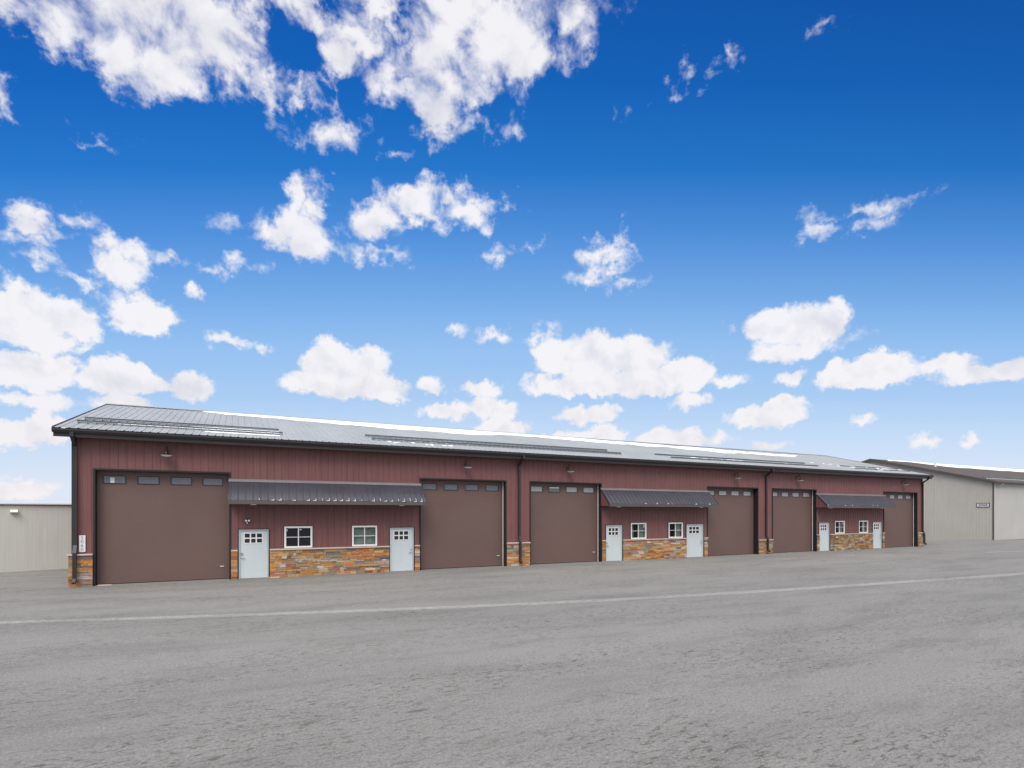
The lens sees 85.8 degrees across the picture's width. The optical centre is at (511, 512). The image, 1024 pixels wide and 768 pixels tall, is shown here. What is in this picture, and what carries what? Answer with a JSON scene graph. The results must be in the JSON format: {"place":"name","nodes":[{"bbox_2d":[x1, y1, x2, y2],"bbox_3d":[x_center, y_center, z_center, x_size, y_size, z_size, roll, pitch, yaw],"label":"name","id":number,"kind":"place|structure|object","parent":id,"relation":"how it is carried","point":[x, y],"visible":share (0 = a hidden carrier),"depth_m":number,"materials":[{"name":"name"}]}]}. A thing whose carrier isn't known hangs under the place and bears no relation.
{"place":"outdoors","nodes":[
{"label":"outdoors","id":0,"kind":"place"},
{"bbox_2d":[0,503,70,572],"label":"tan building","id":1,"kind":"structure","parent":0,"point":[35,536],"depth_m":25.86,"materials":[{"name":"beige metal"}]},
{"bbox_2d":[51,403,933,586],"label":"metal building","id":2,"kind":"structure","parent":0,"point":[143,510],"depth_m":26.57,"materials":[{"name":"red metal"}]},
{"bbox_2d":[79,535,84,551],"bbox_3d":[-15.756,1.125,20.215,0.190,0.610,0.018,0,0,-26],"label":"number plaque","id":3,"kind":"object","parent":2,"relation":"attached to","point":[81,543],"visible":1,"depth_m":20.21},
{"bbox_2d":[97,471,228,584],"bbox_3d":[-13.593,0.525,21.681,4.430,4.350,0.085,0,0,-26],"label":"overhead door","id":4,"kind":"structure","parent":2,"relation":"in","point":[135,545],"depth_m":21.61,"materials":[{"name":"brown metal"}]},
{"bbox_2d":[160,446,171,456],"bbox_3d":[-13.274,-2.365,21.186,0.400,0.418,0.508,0,0,-26],"label":"wall lamp","id":5,"kind":"object","parent":2,"relation":"attached to","point":[166,453],"visible":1,"depth_m":21.09,"materials":[{"name":"black metal"}]},
{"bbox_2d":[238,528,269,578],"bbox_3d":[-10.684,1.674,22.817,1.200,2.053,0.136,0,0,-26],"label":"entry door","id":6,"kind":"structure","parent":2,"relation":"in","point":[253,544],"depth_m":22.83,"materials":[{"name":"white paint"}]},
{"bbox_2d":[283,526,312,547],"bbox_3d":[-9.126,1.015,23.557,1.180,0.945,0.095,0,0,-26],"label":"window","id":7,"kind":"structure","parent":2,"relation":"in","point":[293,536],"depth_m":23.54,"materials":[{"name":"white plastic"}]},
{"bbox_2d":[351,525,377,545],"bbox_3d":[-6.643,1.015,24.818,1.170,0.945,0.145,0,0,-26],"label":"window","id":8,"kind":"structure","parent":2,"relation":"in","point":[361,535],"depth_m":24.84,"materials":[{"name":"white plastic"}]},
{"bbox_2d":[389,527,414,571],"bbox_3d":[-5.122,1.674,25.578,1.200,2.053,0.136,0,0,-26],"label":"entry door","id":9,"kind":"structure","parent":2,"relation":"in","point":[402,539],"depth_m":25.59,"materials":[{"name":"white paint"}]},
{"bbox_2d":[421,480,502,569],"bbox_3d":[-2.459,0.525,27.208,4.430,4.350,0.085,0,0,-26],"label":"overhead door","id":10,"kind":"structure","parent":2,"relation":"in","point":[462,521],"depth_m":27.19,"materials":[{"name":"brown metal"}]},
{"bbox_2d":[531,483,596,563],"bbox_3d":[2.785,0.525,29.823,4.430,4.350,0.062,0,0,-26],"label":"overhead door","id":11,"kind":"structure","parent":2,"relation":"in","point":[563,516],"depth_m":29.80,"materials":[{"name":"brown metal"}]},
{"bbox_2d":[605,524,622,560],"bbox_3d":[5.698,1.674,30.949,1.200,2.053,0.136,0,0,-26],"label":"entry door","id":12,"kind":"structure","parent":2,"relation":"in","point":[613,533],"depth_m":30.99,"materials":[{"name":"white paint"}]},
{"bbox_2d":[630,522,646,538],"bbox_3d":[7.190,1.015,31.824,1.180,0.945,0.395,0,0,-26],"label":"window","id":13,"kind":"structure","parent":2,"relation":"in","point":[642,526],"depth_m":31.86,"materials":[{"name":"white plastic"}]},
{"bbox_2d":[668,522,682,537],"bbox_3d":[9.738,1.015,32.955,1.170,0.945,0.155,0,0,-26],"label":"window","id":14,"kind":"structure","parent":2,"relation":"in","point":[677,524],"depth_m":33.08,"materials":[{"name":"white plastic"}]},
{"bbox_2d":[686,524,703,556],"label":"entry door","id":15,"kind":"structure","parent":2,"relation":"in","point":[694,532],"depth_m":33.68,"materials":[{"name":"white paint"}]},
{"bbox_2d":[708,488,752,555],"bbox_3d":[13.919,0.525,35.350,4.430,4.350,0.062,0,0,-26],"label":"overhead door","id":16,"kind":"structure","parent":2,"relation":"in","point":[730,524],"depth_m":35.42,"materials":[{"name":"brown metal"}]},
{"bbox_2d":[773,489,811,552],"bbox_3d":[19.167,0.525,37.956,4.430,4.350,0.062,0,0,-26],"label":"overhead door","id":17,"kind":"structure","parent":2,"relation":"in","point":[792,509],"depth_m":38.02,"materials":[{"name":"brown metal"}]},
{"bbox_2d":[818,522,829,550],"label":"entry door","id":18,"kind":"structure","parent":2,"relation":"in","point":[823,527],"depth_m":39.13,"materials":[{"name":"white paint"}]},
{"bbox_2d":[834,520,844,533],"bbox_3d":[23.572,1.015,39.957,1.180,0.945,0.395,0,0,-26],"label":"window","id":19,"kind":"structure","parent":2,"relation":"in","point":[839,521],"depth_m":39.92,"materials":[{"name":"white plastic"}]},
{"bbox_2d":[858,520,867,532],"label":"window","id":20,"kind":"structure","parent":2,"relation":"in","point":[863,521],"depth_m":41.08,"materials":[{"name":"white plastic"}]},
{"bbox_2d":[872,521,881,548],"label":"entry door","id":21,"kind":"structure","parent":2,"relation":"in","point":[876,526],"depth_m":41.92,"materials":[{"name":"white paint"}]},
{"bbox_2d":[884,493,912,547],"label":"overhead door","id":22,"kind":"structure","parent":2,"relation":"in","point":[898,521],"depth_m":43.64,"materials":[{"name":"brown metal"}]},
{"bbox_2d":[126,410,887,469],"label":"snow","id":23,"kind":"structure","parent":0,"point":[445,430],"depth_m":33.68,"materials":[{"name":"white snow"}]},
{"bbox_2d":[0,539,1023,767],"bbox_3d":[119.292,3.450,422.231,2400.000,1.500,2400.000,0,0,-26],"label":"pavement","id":24,"kind":"structure","parent":0,"point":[927,674],"depth_m":9.63,"materials":[{"name":"grey asphalt"}]},
{"bbox_2d":[0,572,1023,623],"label":"road marking","id":25,"kind":"object","parent":24,"relation":"on","point":[470,606],"visible":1,"depth_m":16.24,"materials":[{"name":"paint"}]},
{"bbox_2d":[862,459,1023,540],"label":"gable building","id":26,"kind":"structure","parent":24,"relation":"on","point":[953,496],"depth_m":57.55,"materials":[{"name":"beige metal"}]},
{"bbox_2d":[977,503,989,506],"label":"number sign","id":27,"kind":"object","parent":26,"relation":"attached to","point":[983,504],"visible":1,"depth_m":55.68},
{"bbox_2d":[0,0,1023,503],"label":"sky","id":28,"kind":"structure","parent":0,"point":[790,226],"materials":[{"name":"blue"}]},
{"bbox_2d":[888,460,1023,479],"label":"snow","id":29,"kind":"structure","parent":0,"point":[977,467],"depth_m":71.99,"materials":[{"name":"white snow"}]}
]}

